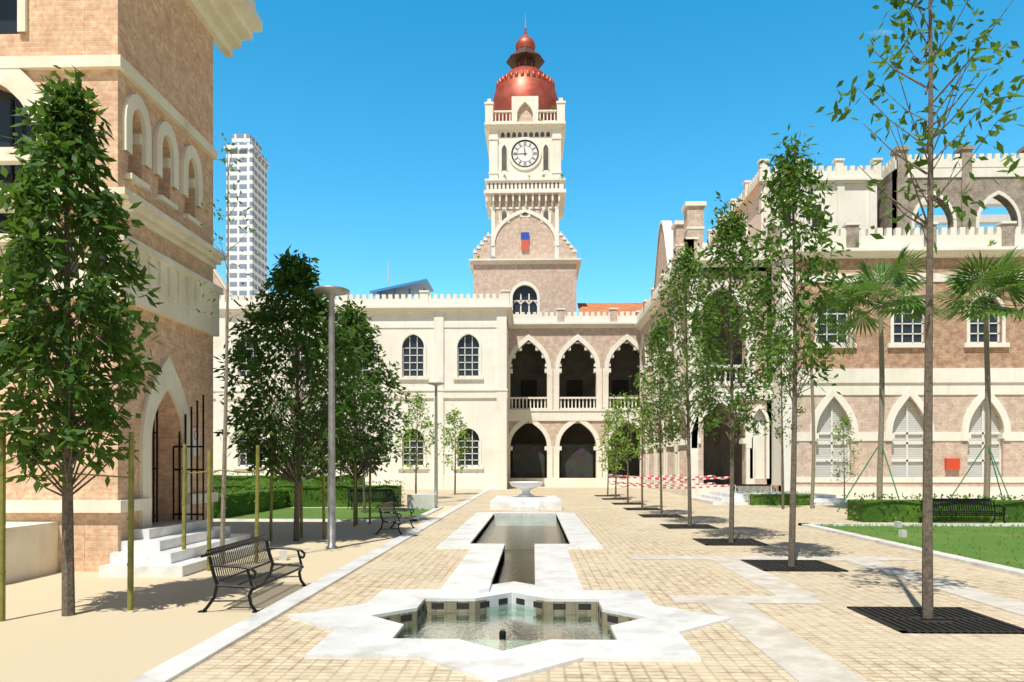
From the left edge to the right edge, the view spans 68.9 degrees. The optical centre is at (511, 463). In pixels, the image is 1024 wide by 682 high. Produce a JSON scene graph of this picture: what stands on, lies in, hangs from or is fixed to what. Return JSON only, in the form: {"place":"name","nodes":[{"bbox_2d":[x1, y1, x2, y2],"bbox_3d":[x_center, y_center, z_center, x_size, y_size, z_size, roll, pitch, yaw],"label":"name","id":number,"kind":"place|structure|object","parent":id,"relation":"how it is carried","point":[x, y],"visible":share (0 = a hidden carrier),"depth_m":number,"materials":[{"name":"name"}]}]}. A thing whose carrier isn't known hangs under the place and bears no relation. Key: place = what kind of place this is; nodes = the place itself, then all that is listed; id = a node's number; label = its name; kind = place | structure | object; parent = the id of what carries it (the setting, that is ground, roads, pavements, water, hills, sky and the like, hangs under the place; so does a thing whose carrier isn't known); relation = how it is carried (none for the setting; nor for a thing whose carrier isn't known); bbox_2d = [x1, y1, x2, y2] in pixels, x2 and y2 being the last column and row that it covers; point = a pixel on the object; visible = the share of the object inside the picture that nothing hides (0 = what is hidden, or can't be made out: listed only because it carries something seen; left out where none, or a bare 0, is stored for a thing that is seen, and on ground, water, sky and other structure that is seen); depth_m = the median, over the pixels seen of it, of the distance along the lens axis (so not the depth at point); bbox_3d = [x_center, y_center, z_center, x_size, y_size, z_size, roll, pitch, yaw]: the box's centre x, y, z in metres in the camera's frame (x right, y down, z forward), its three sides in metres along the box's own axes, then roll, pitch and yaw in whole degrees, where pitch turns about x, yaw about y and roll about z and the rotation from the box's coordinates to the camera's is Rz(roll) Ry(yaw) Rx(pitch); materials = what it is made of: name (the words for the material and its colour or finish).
{"place":"outdoors","nodes":[
{"label":"outdoors","id":0,"kind":"place"},
{"bbox_2d":[0,0,269,582],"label":"brick building","id":1,"kind":"structure","parent":0,"point":[147,65],"depth_m":11.72,"materials":[{"name":"brown brick"}]},
{"bbox_2d":[152,395,203,522],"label":"iron gate","id":2,"kind":"structure","parent":1,"relation":"on","point":[156,468],"depth_m":13.00,"materials":[{"name":"black metal"}]},
{"bbox_2d":[192,428,198,455],"bbox_3d":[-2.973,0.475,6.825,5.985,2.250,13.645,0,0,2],"label":"no entry sign","id":3,"kind":"object","parent":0,"point":[193,443],"visible":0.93,"depth_m":13.53,"materials":[{"name":"white metal"}]},
{"bbox_2d":[224,134,268,299],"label":"highrise tower","id":4,"kind":"structure","parent":0,"point":[252,168],"depth_m":303.36,"materials":[{"name":"white concrete"}]},
{"bbox_2d":[0,486,640,681],"bbox_3d":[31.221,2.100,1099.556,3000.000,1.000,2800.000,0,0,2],"label":"ground","id":5,"kind":"structure","parent":0,"point":[103,634],"depth_m":8.26,"materials":[{"name":"beige concrete"}]},
{"bbox_2d":[0,65,163,615],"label":"tree","id":6,"kind":"object","parent":5,"relation":"on","point":[66,131],"visible":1,"depth_m":7.63,"materials":[{"name":"green plant"}]},
{"bbox_2d":[0,420,370,621],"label":"bamboo stakes","id":7,"kind":"object","parent":5,"relation":"on","point":[130,577],"visible":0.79,"depth_m":8.19,"materials":[{"name":"wood"}]},
{"bbox_2d":[6,467,368,478],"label":"stake ties","id":8,"kind":"object","parent":7,"relation":"attached to","point":[127,477],"visible":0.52,"depth_m":8.11,"materials":[{"name":"fabric"}]},
{"bbox_2d":[196,133,261,563],"bbox_3d":[-4.470,-1.738,11.545,1.054,6.680,0.881,0,0,2],"label":"thin tree","id":9,"kind":"object","parent":5,"relation":"on","point":[223,506],"visible":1,"depth_m":11.59,"materials":[{"name":"green plant"}]},
{"bbox_2d":[198,534,306,612],"bbox_3d":[-3.021,1.268,8.910,0.670,0.686,1.780,0,0,2],"label":"bench","id":10,"kind":"object","parent":5,"relation":"on","point":[228,547],"visible":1,"depth_m":8.63,"materials":[{"name":"black metal"}]},
{"bbox_2d":[213,245,387,540],"bbox_3d":[-4.446,-1.469,15.552,3.510,6.141,3.660,0,0,2],"label":"tree","id":11,"kind":"object","parent":5,"relation":"on","point":[300,279],"visible":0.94,"depth_m":15.07,"materials":[{"name":"green plant"}]},
{"bbox_2d":[213,479,404,506],"bbox_3d":[-12.801,1.077,28.145,17.565,1.055,1.246,0,0,2],"label":"hedge","id":12,"kind":"object","parent":5,"relation":"on","point":[312,495],"visible":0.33,"depth_m":27.57,"materials":[{"name":"green plant"}]},
{"bbox_2d":[313,285,349,548],"bbox_3d":[-3.408,-0.860,14.103,0.680,4.920,0.670,0,0,2],"label":"lamp post","id":13,"kind":"object","parent":5,"relation":"on","point":[331,292],"visible":1,"depth_m":14.05,"materials":[{"name":"grey metal"}]},
{"bbox_2d":[300,296,412,524],"bbox_3d":[-4.100,-1.378,19.507,3.149,5.957,3.004,0,0,2],"label":"tree","id":14,"kind":"object","parent":5,"relation":"on","point":[355,320],"visible":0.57,"depth_m":19.39,"materials":[{"name":"green plant"}]},
{"bbox_2d":[374,501,414,534],"bbox_3d":[-2.767,1.268,17.787,0.670,0.686,1.780,0,0,2],"label":"bench","id":15,"kind":"object","parent":5,"relation":"on","point":[385,512],"visible":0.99,"depth_m":17.50,"materials":[{"name":"black metal"}]},
{"bbox_2d":[483,526,562,560],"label":"pool floor","id":16,"kind":"structure","parent":5,"relation":"on","point":[523,550],"depth_m":19.25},
{"bbox_2d":[469,96,580,315],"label":"clock tower building","id":17,"kind":"structure","parent":5,"relation":"on","point":[526,252],"depth_m":58.99,"materials":[{"name":"stone"}]},
{"bbox_2d":[509,137,540,169],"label":"tower clock","id":18,"kind":"object","parent":17,"relation":"attached to","point":[525,154],"visible":1,"depth_m":59.21,"materials":[{"name":"white"}]},
{"bbox_2d":[493,13,557,121],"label":"dome","id":19,"kind":"structure","parent":17,"relation":"on","point":[525,75],"depth_m":60.08,"materials":[{"name":"red metal"}]},
{"bbox_2d":[128,489,1023,681],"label":"kerbs","id":20,"kind":"structure","parent":5,"relation":"on","point":[171,669],"depth_m":10.23,"materials":[{"name":"stone"}]},
{"bbox_2d":[279,521,906,560],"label":"ground lights","id":21,"kind":"object","parent":5,"relation":"on","point":[283,553],"visible":0.95,"depth_m":16.20,"materials":[{"name":"concrete"}]},
{"bbox_2d":[842,493,1023,522],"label":"hedge","id":22,"kind":"object","parent":5,"relation":"on","point":[878,510],"visible":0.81,"depth_m":20.35,"materials":[{"name":"green plant"}]},
{"bbox_2d":[225,508,431,518],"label":"lawn","id":23,"kind":"structure","parent":0,"point":[310,513],"depth_m":23.96,"materials":[{"name":"green plant"}]},
{"bbox_2d":[213,483,290,518],"bbox_3d":[-8.768,1.153,24.356,1.107,0.963,6.460,0,0,2],"label":"hedge","id":24,"kind":"object","parent":23,"relation":"on","point":[241,502],"visible":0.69,"depth_m":23.89,"materials":[{"name":"green plant"}]},
{"bbox_2d":[336,363,395,512],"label":"tree","id":25,"kind":"object","parent":23,"relation":"on","point":[365,475],"visible":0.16,"depth_m":24.13,"materials":[{"name":"green plant"}]},
{"bbox_2d":[347,489,398,508],"bbox_3d":[-4.991,1.268,26.849,1.760,0.686,0.670,0,0,-28],"label":"bench","id":26,"kind":"object","parent":23,"relation":"on","point":[389,498],"visible":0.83,"depth_m":26.99,"materials":[{"name":"black metal"}]},
{"bbox_2d":[402,489,485,505],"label":"paving","id":27,"kind":"structure","parent":0,"point":[447,497],"depth_m":38.92,"materials":[{"name":"beige stone"}]},
{"bbox_2d":[227,406,311,474],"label":"tree","id":28,"kind":"object","parent":27,"relation":"on","point":[235,433],"visible":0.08,"depth_m":36.38,"materials":[{"name":"green plant"}]},
{"bbox_2d":[213,470,365,484],"bbox_3d":[-13.856,0.910,31.875,15.309,1.412,1.235,0,0,2],"label":"hedge","id":29,"kind":"object","parent":27,"relation":"on","point":[264,479],"visible":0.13,"depth_m":31.37,"materials":[{"name":"green plant"}]},
{"bbox_2d":[290,401,325,472],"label":"tree","id":30,"kind":"object","parent":27,"relation":"on","point":[307,443],"visible":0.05,"depth_m":36.14,"materials":[{"name":"green plant"}]},
{"bbox_2d":[318,382,374,484],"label":"tree","id":31,"kind":"object","parent":27,"relation":"on","point":[345,439],"visible":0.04,"depth_m":30.15,"materials":[{"name":"green plant"}]},
{"bbox_2d":[213,269,513,488],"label":"white wing building","id":32,"kind":"structure","parent":27,"relation":"on","point":[458,347],"depth_m":47.13,"materials":[{"name":"paint"}]},
{"bbox_2d":[370,261,433,298],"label":"distant building roof","id":33,"kind":"structure","parent":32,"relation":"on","point":[412,288],"depth_m":152.00,"materials":[{"name":"blue"}]},
{"bbox_2d":[394,391,440,493],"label":"tree","id":34,"kind":"object","parent":27,"relation":"on","point":[419,400],"visible":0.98,"depth_m":33.60,"materials":[{"name":"green plant"}]},
{"bbox_2d":[428,382,443,502],"bbox_3d":[-3.091,-0.860,30.401,0.680,4.920,0.670,0,0,2],"label":"lamp post","id":35,"kind":"object","parent":27,"relation":"on","point":[436,384],"visible":0.81,"depth_m":30.35,"materials":[{"name":"grey metal"}]},
{"bbox_2d":[438,405,471,494],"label":"tree","id":36,"kind":"object","parent":27,"relation":"on","point":[450,418],"visible":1,"depth_m":38.52,"materials":[{"name":"green plant"}]},
{"bbox_2d":[404,606,609,650],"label":"pool water","id":37,"kind":"structure","parent":0,"point":[521,626],"depth_m":7.89,"materials":[{"name":"clear liquid"}]},
{"bbox_2d":[476,517,562,546],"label":"pool water","id":38,"kind":"structure","parent":0,"point":[524,520],"depth_m":20.11,"materials":[{"name":"liquid"}]},
{"bbox_2d":[509,308,639,486],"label":"arcade building","id":39,"kind":"structure","parent":0,"point":[568,374],"depth_m":52.94,"materials":[{"name":"paint"}]},
{"bbox_2d":[513,444,592,477],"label":"screens","id":40,"kind":"object","parent":39,"relation":"attached to","point":[529,460],"visible":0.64,"depth_m":53.85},
{"bbox_2d":[577,303,642,315],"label":"roof tiles","id":41,"kind":"object","parent":39,"relation":"on","point":[595,308],"visible":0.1,"depth_m":58.81,"materials":[{"name":"orange tile"}]},
{"bbox_2d":[171,488,1023,681],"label":"plaza paving","id":42,"kind":"structure","parent":0,"point":[834,627],"depth_m":8.92,"materials":[{"name":"beige brick"}]},
{"bbox_2d":[288,581,731,681],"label":"fountain border","id":43,"kind":"object","parent":42,"relation":"on","point":[653,632],"visible":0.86,"depth_m":6.65,"materials":[{"name":"white stone"}]},
{"bbox_2d":[499,630,505,635],"bbox_3d":[-0.095,1.890,7.526,0.070,0.420,0.067,0,0,2],"label":"fountain nozzle","id":44,"kind":"object","parent":43,"relation":"in","point":[502,632],"visible":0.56,"depth_m":7.50,"materials":[{"name":"black metal"}]},
{"bbox_2d":[384,598,631,622],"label":"pool wall tiles","id":45,"kind":"object","parent":43,"relation":"attached to","point":[408,617],"visible":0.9,"depth_m":8.69,"materials":[{"name":"grey tile"}]},
{"bbox_2d":[440,545,583,594],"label":"channel slabs","id":46,"kind":"structure","parent":42,"relation":"on","point":[474,572],"depth_m":10.41,"materials":[{"name":"white stone"}]},
{"bbox_2d":[499,561,534,584],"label":"channel floor","id":47,"kind":"structure","parent":42,"relation":"on","point":[520,571],"depth_m":13.06,"materials":[{"name":"grey stone"}]},
{"bbox_2d":[437,512,602,563],"bbox_3d":[0.284,1.778,19.000,3.120,0.445,10.000,0,0,2],"label":"pool border","id":48,"kind":"object","parent":42,"relation":"on","point":[578,533],"visible":0.47,"depth_m":18.25,"materials":[{"name":"stone"}]},
{"bbox_2d":[490,481,561,510],"bbox_3d":[0.509,1.125,26.871,2.500,0.950,3.150,0,0,2],"label":"fountain","id":49,"kind":"object","parent":42,"relation":"on","point":[526,500],"visible":1,"depth_m":25.98,"materials":[{"name":"stone"}]},
{"bbox_2d":[407,493,789,508],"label":"planters","id":50,"kind":"object","parent":42,"relation":"on","point":[422,501],"visible":0.57,"depth_m":26.11,"materials":[{"name":"concrete"}]},
{"bbox_2d":[692,492,846,504],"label":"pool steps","id":51,"kind":"structure","parent":42,"relation":"on","point":[716,498],"depth_m":29.79,"materials":[{"name":"stone"}]},
{"bbox_2d":[744,490,814,504],"bbox_3d":[10.367,1.304,28.955,2.684,0.592,0.768,0,0,2],"label":"hedge","id":52,"kind":"object","parent":42,"relation":"on","point":[771,499],"visible":0.86,"depth_m":28.77,"materials":[{"name":"green plant"}]},
{"bbox_2d":[757,326,806,508],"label":"tree","id":53,"kind":"object","parent":42,"relation":"on","point":[778,433],"visible":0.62,"depth_m":26.22,"materials":[{"name":"green plant"}]},
{"bbox_2d":[630,508,954,628],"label":"tree pit grates","id":54,"kind":"object","parent":42,"relation":"on","point":[936,621],"visible":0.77,"depth_m":7.60,"materials":[{"name":"black metal"}]},
{"bbox_2d":[626,370,656,508],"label":"tree","id":55,"kind":"object","parent":54,"relation":"on","point":[643,442],"visible":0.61,"depth_m":26.24,"materials":[{"name":"green plant"}]},
{"bbox_2d":[635,241,729,525],"bbox_3d":[4.457,-1.997,18.969,2.193,7.195,2.153,0,0,-22],"label":"tree","id":56,"kind":"object","parent":54,"relation":"on","point":[684,259],"visible":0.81,"depth_m":18.94,"materials":[{"name":"green plant"}]},
{"bbox_2d":[671,191,787,542],"bbox_3d":[4.514,-1.995,15.169,2.428,7.193,2.523,0,0,2],"label":"tree","id":57,"kind":"object","parent":54,"relation":"on","point":[735,229],"visible":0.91,"depth_m":15.13,"materials":[{"name":"green plant"}]},
{"bbox_2d":[730,123,863,566],"bbox_3d":[4.427,-1.852,11.627,1.960,6.906,1.941,0,0,2],"label":"tree","id":58,"kind":"object","parent":54,"relation":"on","point":[793,177],"visible":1,"depth_m":11.58,"materials":[{"name":"green plant"}]},
{"bbox_2d":[815,0,1023,618],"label":"tree","id":59,"kind":"object","parent":54,"relation":"on","point":[927,551],"depth_m":7.60,"materials":[{"name":"green plant"}]},
{"bbox_2d":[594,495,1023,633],"bbox_3d":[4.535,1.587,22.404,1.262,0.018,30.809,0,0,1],"label":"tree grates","id":60,"kind":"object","parent":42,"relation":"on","point":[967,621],"visible":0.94,"depth_m":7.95,"materials":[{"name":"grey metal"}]},
{"bbox_2d":[594,408,620,495],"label":"tree","id":61,"kind":"object","parent":60,"relation":"on","point":[605,460],"visible":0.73,"depth_m":37.15,"materials":[{"name":"green plant"}]},
{"bbox_2d":[600,393,629,498],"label":"tree","id":62,"kind":"object","parent":60,"relation":"on","point":[610,417],"visible":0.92,"depth_m":33.77,"materials":[{"name":"green plant"}]},
{"bbox_2d":[612,392,640,503],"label":"tree","id":63,"kind":"object","parent":60,"relation":"on","point":[630,429],"visible":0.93,"depth_m":29.78,"materials":[{"name":"green plant"}]},
{"bbox_2d":[629,316,686,515],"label":"tree","id":64,"kind":"object","parent":60,"relation":"on","point":[653,338],"visible":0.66,"depth_m":22.68,"materials":[{"name":"green plant"}]},
{"bbox_2d":[748,275,884,508],"bbox_3d":[11.217,-2.550,27.087,4.528,8.305,3.300,0,0,40],"label":"feather palm","id":65,"kind":"object","parent":42,"relation":"on","point":[813,433],"visible":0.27,"depth_m":26.67,"materials":[{"name":"green plant"}]},
{"bbox_2d":[629,556,1023,681],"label":"paving inlay","id":66,"kind":"object","parent":42,"relation":"on","point":[797,658],"visible":1,"depth_m":8.57,"materials":[{"name":"stone"}]},
{"bbox_2d":[635,145,1023,498],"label":"building wing","id":67,"kind":"structure","parent":42,"relation":"on","point":[856,208],"depth_m":34.23,"materials":[{"name":"paint"}]},
{"bbox_2d":[608,474,729,488],"bbox_3d":[6.824,0.748,33.418,4.350,0.505,7.400,0,0,2],"label":"barrier tape","id":68,"kind":"object","parent":67,"relation":"attached to","point":[677,479],"visible":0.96,"depth_m":33.41,"materials":[{"name":"red plastic"}]},
{"bbox_2d":[476,105,996,258],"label":"ledge weeds","id":69,"kind":"object","parent":67,"relation":"on","point":[562,175],"visible":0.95,"depth_m":57.91,"materials":[{"name":"green plant"}]},
{"bbox_2d":[826,411,861,498],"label":"young tree","id":70,"kind":"object","parent":42,"relation":"on","point":[842,437],"visible":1,"depth_m":31.13,"materials":[{"name":"green plant"}]},
{"bbox_2d":[820,242,950,499],"bbox_3d":[11.990,-2.730,24.111,4.110,8.662,3.773,0,0,2],"label":"fan palm","id":71,"kind":"object","parent":42,"relation":"on","point":[867,283],"visible":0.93,"depth_m":24.09,"materials":[{"name":"green plant"}]},
{"bbox_2d":[837,446,1008,511],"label":"tree support poles","id":72,"kind":"object","parent":42,"relation":"on","point":[955,489],"visible":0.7,"depth_m":24.52,"materials":[{"name":"green"}]},
{"bbox_2d":[919,498,1005,522],"bbox_3d":[11.910,1.268,19.762,1.960,0.686,0.670,0,0,2],"label":"bench","id":73,"kind":"object","parent":42,"relation":"on","point":[960,500],"visible":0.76,"depth_m":19.93,"materials":[{"name":"black metal"}]},
{"bbox_2d":[933,243,1023,496],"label":"fan palm","id":74,"kind":"object","parent":42,"relation":"on","point":[1008,280],"visible":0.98,"depth_m":24.58,"materials":[{"name":"green plant"}]},
{"bbox_2d":[213,0,1023,315],"label":"sky","id":75,"kind":"structure","parent":0,"point":[366,117],"materials":[{"name":"blue"}]},
{"bbox_2d":[734,484,775,491],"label":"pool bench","id":76,"kind":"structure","parent":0,"point":[757,487],"depth_m":34.09,"materials":[{"name":"black metal"}]},
{"bbox_2d":[736,492,809,493],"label":"curb","id":77,"kind":"structure","parent":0,"point":[772,492],"depth_m":32.25,"materials":[{"name":"blue"}]},
{"bbox_2d":[824,526,1023,568],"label":"lawn","id":78,"kind":"structure","parent":0,"point":[990,552],"depth_m":15.72,"materials":[{"name":"green plant"}]},
{"bbox_2d":[215,517,1023,569],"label":"grass tufts","id":79,"kind":"object","parent":78,"relation":"on","point":[935,525],"visible":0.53,"depth_m":16.95,"materials":[{"name":"green plant"}]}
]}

